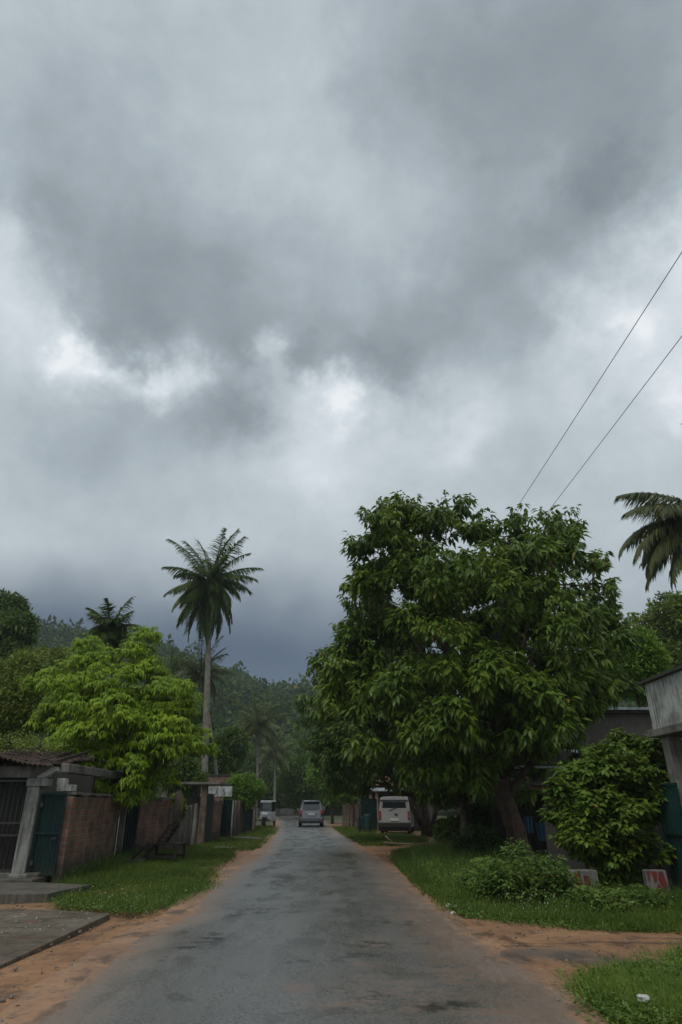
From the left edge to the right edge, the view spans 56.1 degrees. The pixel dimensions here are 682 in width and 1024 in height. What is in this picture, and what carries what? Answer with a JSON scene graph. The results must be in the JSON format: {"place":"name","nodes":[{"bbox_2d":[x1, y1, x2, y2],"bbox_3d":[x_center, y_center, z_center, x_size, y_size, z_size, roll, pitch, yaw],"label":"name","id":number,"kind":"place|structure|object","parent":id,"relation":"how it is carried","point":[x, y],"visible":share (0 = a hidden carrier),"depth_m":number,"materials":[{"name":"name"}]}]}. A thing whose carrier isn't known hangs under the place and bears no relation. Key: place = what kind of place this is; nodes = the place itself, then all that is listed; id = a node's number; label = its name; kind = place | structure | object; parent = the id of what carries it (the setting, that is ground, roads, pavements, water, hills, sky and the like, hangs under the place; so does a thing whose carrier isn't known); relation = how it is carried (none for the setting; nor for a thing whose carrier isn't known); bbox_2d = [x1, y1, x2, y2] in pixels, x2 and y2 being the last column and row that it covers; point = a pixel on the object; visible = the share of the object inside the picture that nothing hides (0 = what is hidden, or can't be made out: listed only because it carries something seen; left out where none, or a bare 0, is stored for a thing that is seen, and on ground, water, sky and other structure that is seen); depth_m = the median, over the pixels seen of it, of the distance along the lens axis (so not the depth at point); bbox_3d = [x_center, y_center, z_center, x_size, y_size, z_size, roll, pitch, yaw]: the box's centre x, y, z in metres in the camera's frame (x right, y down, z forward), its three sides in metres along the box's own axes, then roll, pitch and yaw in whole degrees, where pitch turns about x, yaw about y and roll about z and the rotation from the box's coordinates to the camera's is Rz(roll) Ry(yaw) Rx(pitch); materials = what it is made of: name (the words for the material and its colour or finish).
{"place":"outdoors","nodes":[
{"label":"outdoors","id":0,"kind":"place"},
{"bbox_2d":[0,882,90,904],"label":"path","id":1,"kind":"structure","parent":0,"point":[24,892],"depth_m":12.05,"materials":[{"name":"concrete"}]},
{"bbox_2d":[0,909,109,968],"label":"pavement","id":2,"kind":"structure","parent":0,"point":[25,933],"depth_m":9.01,"materials":[{"name":"grey concrete"}]},
{"bbox_2d":[154,640,195,679],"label":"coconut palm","id":3,"kind":"object","parent":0,"point":[173,667],"visible":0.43,"depth_m":61.25,"materials":[{"name":"green plant"}]},
{"bbox_2d":[190,825,278,850],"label":"verge grass","id":4,"kind":"structure","parent":0,"point":[256,832],"depth_m":30.01,"materials":[{"name":"green plant"}]},
{"bbox_2d":[38,642,471,815],"bbox_3d":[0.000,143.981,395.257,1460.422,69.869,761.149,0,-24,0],"label":"hills","id":5,"kind":"structure","parent":0,"point":[452,811],"depth_m":108.85,"materials":[{"name":"green plant"}]},
{"bbox_2d":[8,614,648,809],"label":"forest","id":6,"kind":"object","parent":5,"relation":"on","point":[237,688],"visible":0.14,"depth_m":208.92,"materials":[{"name":"green plant"}]},
{"bbox_2d":[283,726,312,755],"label":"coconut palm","id":7,"kind":"object","parent":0,"point":[300,751],"visible":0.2,"depth_m":104.72,"materials":[{"name":"green plant"}]},
{"bbox_2d":[0,816,608,1023],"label":"road","id":8,"kind":"structure","parent":0,"point":[293,922],"depth_m":6.95,"materials":[{"name":"grey asphalt"}]},
{"bbox_2d":[258,800,275,825],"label":"three wheeler","id":9,"kind":"object","parent":8,"relation":"on","point":[267,810],"visible":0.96,"depth_m":49.76,"materials":[{"name":"white metal"}]},
{"bbox_2d":[297,799,324,826],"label":"parked car","id":10,"kind":"object","parent":8,"relation":"on","point":[311,811],"visible":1,"depth_m":47.73,"materials":[{"name":"silver metal"}]},
{"bbox_2d":[0,814,681,1023],"bbox_3d":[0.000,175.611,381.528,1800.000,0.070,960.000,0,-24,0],"label":"ground","id":11,"kind":"structure","parent":0,"point":[60,955],"depth_m":8.63,"materials":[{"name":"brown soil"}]},
{"bbox_2d":[0,588,42,666],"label":"leafy tree","id":12,"kind":"object","parent":11,"relation":"on","point":[19,626],"visible":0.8,"depth_m":44.46,"materials":[{"name":"green plant"}]},
{"bbox_2d":[0,648,71,750],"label":"leafy tree","id":13,"kind":"object","parent":11,"relation":"on","point":[18,705],"visible":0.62,"depth_m":23.32,"materials":[{"name":"green plant"}]},
{"bbox_2d":[21,644,99,736],"bbox_3d":[-17.070,12.999,37.636,7.669,10.767,5.524,-10,-26,20],"label":"leafy tree","id":14,"kind":"object","parent":11,"relation":"on","point":[60,653],"visible":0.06,"depth_m":38.48,"materials":[{"name":"green plant"}]},
{"bbox_2d":[0,747,124,882],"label":"gatehouse","id":15,"kind":"object","parent":11,"relation":"on","point":[27,778],"visible":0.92,"depth_m":14.77,"materials":[{"name":"concrete"}]},
{"bbox_2d":[0,728,74,759],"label":"roof creeper","id":16,"kind":"object","parent":15,"relation":"on","point":[27,740],"visible":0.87,"depth_m":16.23,"materials":[{"name":"green plant"}]},
{"bbox_2d":[27,793,66,875],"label":"metal gate","id":17,"kind":"structure","parent":15,"relation":"attached to","point":[46,839],"depth_m":14.37,"materials":[{"name":"teal metal"}]},
{"bbox_2d":[51,792,118,882],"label":"brick wall","id":18,"kind":"structure","parent":11,"relation":"on","point":[88,830],"depth_m":15.82,"materials":[{"name":"brick"}]},
{"bbox_2d":[56,778,76,790],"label":"concrete block","id":19,"kind":"structure","parent":18,"relation":"on","point":[62,784],"depth_m":14.91,"materials":[{"name":"grey concrete"}]},
{"bbox_2d":[46,841,162,882],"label":"wall weeds","id":20,"kind":"object","parent":11,"relation":"on","point":[93,866],"depth_m":16.77,"materials":[{"name":"green plant"}]},
{"bbox_2d":[83,596,141,769],"bbox_3d":[-11.261,9.327,29.819,2.791,11.012,2.658,0,-24,0],"label":"coconut palm","id":21,"kind":"object","parent":11,"relation":"on","point":[111,631],"visible":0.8,"depth_m":31.09,"materials":[{"name":"green plant"}]},
{"bbox_2d":[16,625,220,813],"bbox_3d":[-7.052,7.272,20.690,6.433,7.146,6.199,0,-24,0],"label":"leafy tree","id":22,"kind":"object","parent":11,"relation":"on","point":[155,722],"visible":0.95,"depth_m":19.60,"materials":[{"name":"green plant"}]},
{"bbox_2d":[93,790,151,862],"bbox_3d":[-6.605,9.739,19.931,1.910,2.060,2.650,0,-24,0],"label":"wall doorway","id":23,"kind":"structure","parent":11,"relation":"on","point":[121,829],"depth_m":19.39,"materials":[{"name":"concrete"}]},
{"bbox_2d":[121,800,139,855],"bbox_3d":[-6.727,10.016,20.394,0.451,1.720,0.092,-2,-25,3],"label":"sheet door","id":24,"kind":"structure","parent":23,"relation":"attached to","point":[130,831],"depth_m":20.38,"materials":[{"name":"blue paint"}]},
{"bbox_2d":[44,843,236,916],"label":"verge grass","id":25,"kind":"structure","parent":11,"relation":"on","point":[153,873],"depth_m":14.37,"materials":[{"name":"green plant"}]},
{"bbox_2d":[134,797,171,854],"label":"brick wall","id":26,"kind":"structure","parent":11,"relation":"on","point":[153,819],"depth_m":21.69,"materials":[{"name":"brick"}]},
{"bbox_2d":[171,790,183,841],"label":"dead vine","id":27,"kind":"object","parent":26,"relation":"hanging from","point":[179,801],"visible":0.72,"depth_m":23.59,"materials":[{"name":"brown plant"}]},
{"bbox_2d":[131,823,186,862],"bbox_3d":[-5.430,9.856,19.041,1.481,1.090,0.862,-2,-25,5],"label":"wooden cart","id":28,"kind":"object","parent":11,"relation":"on","point":[156,846],"visible":0.98,"depth_m":18.71,"materials":[{"name":"brown wood"}]},
{"bbox_2d":[166,806,189,850],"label":"grey wall","id":29,"kind":"structure","parent":11,"relation":"on","point":[182,835],"depth_m":24.57,"materials":[{"name":"concrete"}]},
{"bbox_2d":[169,790,187,819],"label":"round shrub","id":30,"kind":"object","parent":11,"relation":"on","point":[184,808],"visible":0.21,"depth_m":24.77,"materials":[{"name":"green plant"}]},
{"bbox_2d":[159,754,209,797],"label":"leafy tree","id":31,"kind":"object","parent":11,"relation":"on","point":[188,769],"visible":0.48,"depth_m":33.90,"materials":[{"name":"green plant"}]},
{"bbox_2d":[151,698,218,781],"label":"leafy tree","id":32,"kind":"object","parent":11,"relation":"on","point":[199,720],"visible":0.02,"depth_m":45.13,"materials":[{"name":"green plant"}]},
{"bbox_2d":[187,805,192,845],"bbox_3d":[-6.100,12.694,25.755,0.140,1.650,0.120,0,-24,0],"label":"fence post","id":33,"kind":"object","parent":11,"relation":"on","point":[189,826],"visible":0.56,"depth_m":25.73,"materials":[{"name":"wood"}]},
{"bbox_2d":[160,782,228,843],"bbox_3d":[-6.700,13.603,28.967,2.700,2.480,2.600,0,-24,0],"label":"gate shelter","id":34,"kind":"object","parent":11,"relation":"on","point":[204,801],"visible":0.48,"depth_m":28.38,"materials":[{"name":"concrete"}]},
{"bbox_2d":[204,794,213,840],"bbox_3d":[-5.980,13.767,28.893,0.060,1.900,1.700,0,-24,0],"label":"door","id":35,"kind":"structure","parent":34,"relation":"in","point":[210,802],"depth_m":28.96,"materials":[{"name":"green paint"}]},
{"bbox_2d":[191,804,197,844],"bbox_3d":[-6.050,12.962,26.402,0.140,1.700,0.120,0,-24,0],"label":"fence post","id":36,"kind":"object","parent":11,"relation":"on","point":[194,825],"visible":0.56,"depth_m":26.37,"materials":[{"name":"wood"}]},
{"bbox_2d":[169,631,232,773],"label":"coconut palm","id":37,"kind":"object","parent":11,"relation":"on","point":[195,677],"visible":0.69,"depth_m":47.02,"materials":[{"name":"green plant"}]},
{"bbox_2d":[161,527,263,795],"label":"coconut palm","id":38,"kind":"object","parent":11,"relation":"on","point":[207,599],"visible":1,"depth_m":46.01,"materials":[{"name":"green plant"}]},
{"bbox_2d":[206,800,221,841],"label":"brick wall","id":39,"kind":"structure","parent":11,"relation":"on","point":[216,819],"depth_m":30.93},
{"bbox_2d":[201,786,231,799],"bbox_3d":[-6.450,15.363,32.770,1.600,2.410,0.260,0,-24,0],"label":"sign board","id":40,"kind":"object","parent":11,"relation":"on","point":[221,791],"visible":0.59,"depth_m":33.16,"materials":[{"name":"metal"}]},
{"bbox_2d":[208,774,237,799],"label":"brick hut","id":41,"kind":"object","parent":11,"relation":"on","point":[217,777],"visible":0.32,"depth_m":40.43,"materials":[{"name":"brick"}]},
{"bbox_2d":[197,723,250,773],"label":"leafy tree","id":42,"kind":"object","parent":11,"relation":"on","point":[229,740],"visible":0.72,"depth_m":53.69,"materials":[{"name":"green plant"}]},
{"bbox_2d":[220,800,232,836],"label":"metal gate","id":43,"kind":"structure","parent":11,"relation":"on","point":[225,829],"depth_m":32.09,"materials":[{"name":"teal metal"}]},
{"bbox_2d":[230,800,233,835],"bbox_3d":[-5.605,15.773,32.814,0.130,1.800,0.100,0,-24,0],"label":"fence post","id":44,"kind":"object","parent":11,"relation":"on","point":[232,817],"visible":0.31,"depth_m":32.81,"materials":[{"name":"wood"}]},
{"bbox_2d":[232,800,236,835],"bbox_3d":[-5.629,16.270,33.906,0.130,1.800,0.100,0,-24,0],"label":"fence post","id":45,"kind":"object","parent":11,"relation":"on","point":[234,821],"visible":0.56,"depth_m":33.87,"materials":[{"name":"wood"}]},
{"bbox_2d":[236,801,240,834],"bbox_3d":[-5.657,16.851,35.180,0.150,1.800,0.120,0,-24,0],"label":"fence post","id":46,"kind":"object","parent":11,"relation":"on","point":[238,815],"visible":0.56,"depth_m":35.15,"materials":[{"name":"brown wood"}]},
{"bbox_2d":[235,802,242,833],"bbox_3d":[-5.905,17.687,36.887,0.060,1.794,3.401,1,-24,-1],"label":"board panel","id":47,"kind":"object","parent":11,"relation":"on","point":[240,818],"visible":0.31,"depth_m":37.51,"materials":[{"name":"brown wood"}]},
{"bbox_2d":[218,770,268,831],"bbox_3d":[-6.078,17.734,39.313,3.490,3.521,2.610,0,-24,0],"label":"tree","id":48,"kind":"object","parent":11,"relation":"on","point":[247,791],"visible":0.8,"depth_m":38.97,"materials":[{"name":"green plant"}]},
{"bbox_2d":[244,809,252,830],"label":"metal gate","id":49,"kind":"structure","parent":11,"relation":"on","point":[248,818],"depth_m":39.06,"materials":[{"name":"teal metal"}]},
{"bbox_2d":[227,685,290,821],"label":"coconut palm","id":50,"kind":"object","parent":11,"relation":"on","point":[258,726],"visible":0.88,"depth_m":66.52,"materials":[{"name":"green plant"}]},
{"bbox_2d":[239,743,280,806],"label":"leafy tree","id":51,"kind":"object","parent":11,"relation":"on","point":[249,762],"visible":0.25,"depth_m":88.64,"materials":[{"name":"green plant"}]},
{"bbox_2d":[252,724,293,818],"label":"coconut palm","id":52,"kind":"object","parent":11,"relation":"on","point":[269,756],"visible":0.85,"depth_m":74.37,"materials":[{"name":"green plant"}]},
{"bbox_2d":[264,767,289,807],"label":"leafy tree","id":53,"kind":"object","parent":11,"relation":"on","point":[279,805],"visible":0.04,"depth_m":93.07,"materials":[{"name":"green plant"}]},
{"bbox_2d":[257,808,298,815],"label":"wall","id":54,"kind":"structure","parent":11,"relation":"on","point":[284,812],"depth_m":89.12,"materials":[{"name":"concrete"}]},
{"bbox_2d":[272,750,325,814],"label":"leafy tree","id":55,"kind":"object","parent":11,"relation":"on","point":[301,789],"visible":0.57,"depth_m":75.84,"materials":[{"name":"green plant"}]},
{"bbox_2d":[279,723,318,758],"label":"leafy tree","id":56,"kind":"object","parent":11,"relation":"on","point":[296,737],"visible":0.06,"depth_m":109.89,"materials":[{"name":"green plant"}]},
{"bbox_2d":[304,764,350,823],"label":"leafy tree","id":57,"kind":"object","parent":11,"relation":"on","point":[316,782],"visible":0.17,"depth_m":56.28,"materials":[{"name":"green plant"}]},
{"bbox_2d":[1,862,666,1017],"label":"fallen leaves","id":58,"kind":"object","parent":11,"relation":"on","point":[232,869],"visible":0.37,"depth_m":7.88,"materials":[{"name":"brown plant"}]},
{"bbox_2d":[335,792,361,825],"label":"tree","id":59,"kind":"object","parent":11,"relation":"on","point":[351,797],"visible":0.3,"depth_m":49.73,"materials":[{"name":"green plant"}]},
{"bbox_2d":[342,800,354,826],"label":"plank fence","id":60,"kind":"object","parent":11,"relation":"on","point":[344,816],"visible":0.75,"depth_m":48.42,"materials":[{"name":"brown wood"}]},
{"bbox_2d":[359,799,360,831],"bbox_3d":[0.943,18.236,39.367,0.525,2.850,0.140,0,-24,0],"label":"sign post","id":61,"kind":"object","parent":11,"relation":"on","point":[359,815],"visible":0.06,"depth_m":39.17,"materials":[{"name":"metal"}]},
{"bbox_2d":[357,816,363,830],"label":"drum","id":62,"kind":"object","parent":11,"relation":"on","point":[362,824],"visible":0.6,"depth_m":41.41,"materials":[{"name":"blue paint"}]},
{"bbox_2d":[361,797,368,815],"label":"metal gate","id":63,"kind":"structure","parent":11,"relation":"on","point":[363,805],"depth_m":42.85,"materials":[{"name":"teal metal"}]},
{"bbox_2d":[363,814,371,831],"bbox_3d":[1.620,19.069,39.224,0.499,1.015,0.499,0,-24,0],"label":"drum","id":64,"kind":"object","parent":11,"relation":"on","point":[367,826],"visible":0.97,"depth_m":39.06,"materials":[{"name":"teal paint"}]},
{"bbox_2d":[366,798,376,829],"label":"metal gate","id":65,"kind":"structure","parent":11,"relation":"on","point":[371,806],"depth_m":41.06,"materials":[{"name":"teal metal"}]},
{"bbox_2d":[332,825,429,846],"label":"verge grass","id":66,"kind":"structure","parent":11,"relation":"on","point":[358,836],"depth_m":31.95,"materials":[{"name":"green plant"}]},
{"bbox_2d":[383,836,422,844],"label":"fallen branch","id":67,"kind":"object","parent":66,"relation":"on","point":[391,842],"visible":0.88,"depth_m":26.88,"materials":[{"name":"brown wood"}]},
{"bbox_2d":[290,643,472,836],"bbox_3d":[3.040,11.119,32.103,10.531,9.764,7.782,13,-28,-27],"label":"broadleaf tree","id":68,"kind":"object","parent":11,"relation":"on","point":[325,744],"visible":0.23,"depth_m":29.83,"materials":[{"name":"green plant"}]},
{"bbox_2d":[378,796,415,833],"bbox_3d":[3.405,18.420,38.974,2.240,2.030,4.280,-4,-25,8],"label":"parked van","id":69,"kind":"object","parent":11,"relation":"on","point":[395,813],"visible":0.94,"depth_m":37.26,"materials":[{"name":"white paint"}]},
{"bbox_2d":[368,776,432,830],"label":"roadside house","id":70,"kind":"structure","parent":11,"relation":"on","point":[378,792],"depth_m":43.98,"materials":[{"name":"paint"}]},
{"bbox_2d":[402,702,485,833],"bbox_3d":[5.674,10.935,27.340,5.200,6.335,5.813,-18,-30,34],"label":"broadleaf tree","id":71,"kind":"object","parent":11,"relation":"on","point":[441,794],"visible":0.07,"depth_m":25.93,"materials":[{"name":"green plant"}]},
{"bbox_2d":[432,814,470,842],"bbox_3d":[4.692,12.941,25.980,2.005,1.346,1.857,0,-24,0],"label":"round shrub","id":72,"kind":"object","parent":11,"relation":"on","point":[449,826],"visible":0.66,"depth_m":25.64,"materials":[{"name":"green plant"}]},
{"bbox_2d":[456,865,481,888],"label":"weed bush","id":73,"kind":"object","parent":11,"relation":"on","point":[465,871],"visible":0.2,"depth_m":12.72,"materials":[{"name":"green plant"}]},
{"bbox_2d":[297,489,645,857],"bbox_3d":[4.759,5.049,22.047,12.409,12.590,11.154,0,-24,0],"label":"broadleaf tree","id":74,"kind":"object","parent":11,"relation":"on","point":[505,714],"visible":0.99,"depth_m":19.76,"materials":[{"name":"green plant"}]},
{"bbox_2d":[449,820,505,854],"bbox_3d":[4.508,10.860,21.266,2.249,1.112,1.436,17,-29,-33],"label":"round shrub","id":75,"kind":"object","parent":11,"relation":"on","point":[472,837],"visible":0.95,"depth_m":20.97,"materials":[{"name":"green plant"}]},
{"bbox_2d":[460,855,524,892],"bbox_3d":[2.923,6.986,12.083,1.382,0.902,0.985,0,-24,0],"label":"weed bush","id":76,"kind":"object","parent":11,"relation":"on","point":[493,868],"visible":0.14,"depth_m":12.15,"materials":[{"name":"green plant"}]},
{"bbox_2d":[468,838,572,904],"bbox_3d":[3.186,6.547,11.489,1.708,1.282,1.518,-19,-30,35],"label":"weed bush","id":77,"kind":"object","parent":11,"relation":"on","point":[497,880],"visible":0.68,"depth_m":11.32,"materials":[{"name":"green plant"}]},
{"bbox_2d":[489,766,569,850],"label":"open shed","id":78,"kind":"structure","parent":11,"relation":"on","point":[498,824],"depth_m":24.43,"materials":[{"name":"concrete"}]},
{"bbox_2d":[524,817,533,832],"bbox_3d":[6.350,10.543,21.576,0.320,0.500,0.070,0,-24,0],"label":"hanging cloth","id":79,"kind":"object","parent":78,"relation":"hanging from","point":[529,824],"visible":1,"depth_m":21.57,"materials":[{"name":"blue fabric"}]},
{"bbox_2d":[535,823,545,840],"bbox_3d":[6.950,10.897,21.799,0.600,0.550,0.067,0,-24,0],"label":"hanging cloth","id":80,"kind":"object","parent":78,"relation":"hanging from","point":[540,830],"visible":0.47,"depth_m":21.80,"materials":[{"name":"blue fabric"}]},
{"bbox_2d":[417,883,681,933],"bbox_3d":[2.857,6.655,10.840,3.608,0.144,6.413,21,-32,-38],"label":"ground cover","id":81,"kind":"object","parent":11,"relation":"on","point":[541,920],"visible":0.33,"depth_m":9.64,"materials":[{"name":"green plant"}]},
{"bbox_2d":[517,858,585,902],"bbox_3d":[3.682,6.602,11.318,1.345,0.830,1.050,0,-24,0],"label":"weed bush","id":82,"kind":"object","parent":11,"relation":"on","point":[551,883],"visible":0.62,"depth_m":11.13,"materials":[{"name":"green plant"}]},
{"bbox_2d":[568,869,599,888],"bbox_3d":[4.788,7.295,12.636,0.539,0.400,0.310,5,-25,-11],"label":"painted block","id":83,"kind":"object","parent":11,"relation":"on","point":[585,873],"depth_m":12.57,"materials":[{"name":"red paint"}]},
{"bbox_2d":[560,881,638,914],"bbox_3d":[4.137,6.282,10.274,1.289,0.599,1.027,-6,-25,12],"label":"weed bush","id":84,"kind":"object","parent":11,"relation":"on","point":[601,894],"visible":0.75,"depth_m":10.21,"materials":[{"name":"green plant"}]},
{"bbox_2d":[535,727,676,886],"bbox_3d":[6.246,6.396,14.046,3.928,3.228,2.575,8,-26,-18],"label":"glossy bush","id":85,"kind":"object","parent":11,"relation":"on","point":[617,778],"visible":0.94,"depth_m":13.60,"materials":[{"name":"green plant"}]},
{"bbox_2d":[542,807,671,878],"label":"grey wall","id":86,"kind":"structure","parent":11,"relation":"on","point":[552,849],"depth_m":15.86,"materials":[{"name":"concrete"}]},
{"bbox_2d":[543,707,681,791],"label":"concrete building","id":87,"kind":"structure","parent":11,"relation":"on","point":[634,720],"depth_m":24.12,"materials":[{"name":"paint"}]},
{"bbox_2d":[543,938,681,1023],"bbox_3d":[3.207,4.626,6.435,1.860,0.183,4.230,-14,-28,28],"label":"corner weeds","id":88,"kind":"object","parent":11,"relation":"on","point":[658,1013],"visible":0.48,"depth_m":5.65,"materials":[{"name":"green plant"}]},
{"bbox_2d":[636,994,649,1002],"bbox_3d":[2.561,4.122,5.424,0.108,0.057,0.093,0,-24,0],"label":"crumpled bag","id":89,"kind":"object","parent":88,"relation":"on","point":[645,997],"visible":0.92,"depth_m":5.40,"materials":[{"name":"white plastic"}]},
{"bbox_2d":[595,624,674,706],"bbox_3d":[12.443,8.761,25.801,3.729,8.655,3.241,0,-24,0],"label":"leafy tree","id":90,"kind":"object","parent":11,"relation":"on","point":[651,657],"visible":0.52,"depth_m":25.96,"materials":[{"name":"green plant"}]},
{"bbox_2d":[611,882,674,908],"bbox_3d":[4.930,6.354,10.473,1.100,0.532,0.848,0,-24,0],"label":"weed bush","id":91,"kind":"object","parent":11,"relation":"on","point":[649,898],"visible":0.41,"depth_m":10.39,"materials":[{"name":"green plant"}]},
{"bbox_2d":[613,492,681,592],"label":"coconut palm","id":92,"kind":"object","parent":11,"relation":"on","point":[661,538],"visible":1,"depth_m":28.73,"materials":[{"name":"green plant"}]},
{"bbox_2d":[629,590,681,667],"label":"leafy tree","id":93,"kind":"object","parent":11,"relation":"on","point":[667,622],"visible":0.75,"depth_m":43.25,"materials":[{"name":"green plant"}]},
{"bbox_2d":[642,869,670,893],"bbox_3d":[6.125,7.196,12.443,0.419,0.420,0.244,-3,-25,7],"label":"painted block","id":94,"kind":"object","parent":11,"relation":"on","point":[655,878],"depth_m":12.38,"materials":[{"name":"red paint"}]},
{"bbox_2d":[638,665,681,806],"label":"concrete porch","id":95,"kind":"object","parent":11,"relation":"on","point":[664,693],"visible":1,"depth_m":13.73,"materials":[{"name":"paint"}]},
{"bbox_2d":[657,782,681,886],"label":"metal gate","id":96,"kind":"structure","parent":95,"relation":"attached to","point":[671,816],"depth_m":13.39,"materials":[{"name":"teal paint"}]},
{"bbox_2d":[0,0,681,693],"label":"sky","id":97,"kind":"structure","parent":0,"point":[273,271],"materials":[{"name":"grey"}]},
{"bbox_2d":[386,833,681,932],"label":"verge grass","id":98,"kind":"structure","parent":0,"point":[408,869],"depth_m":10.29,"materials":[{"name":"green plant"}]},
{"bbox_2d":[458,919,681,984],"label":"dirt track","id":99,"kind":"structure","parent":0,"point":[539,954],"depth_m":8.01,"materials":[{"name":"brown soil"}]},
{"bbox_3d":[7.950,-7.662,-6.399,1.700,12.040,0.340,0,-24,0],"label":"utility pole","id":100,"kind":"object","parent":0,"visible":0},
{"bbox_2d":[488,252,681,551],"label":"overhead cable","id":101,"kind":"object","parent":100,"relation":"attached to","point":[606,369],"visible":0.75,"depth_m":16.31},
{"bbox_2d":[536,336,681,526],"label":"overhead cable","id":102,"kind":"object","parent":100,"relation":"attached to","point":[618,419],"visible":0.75,"depth_m":18.53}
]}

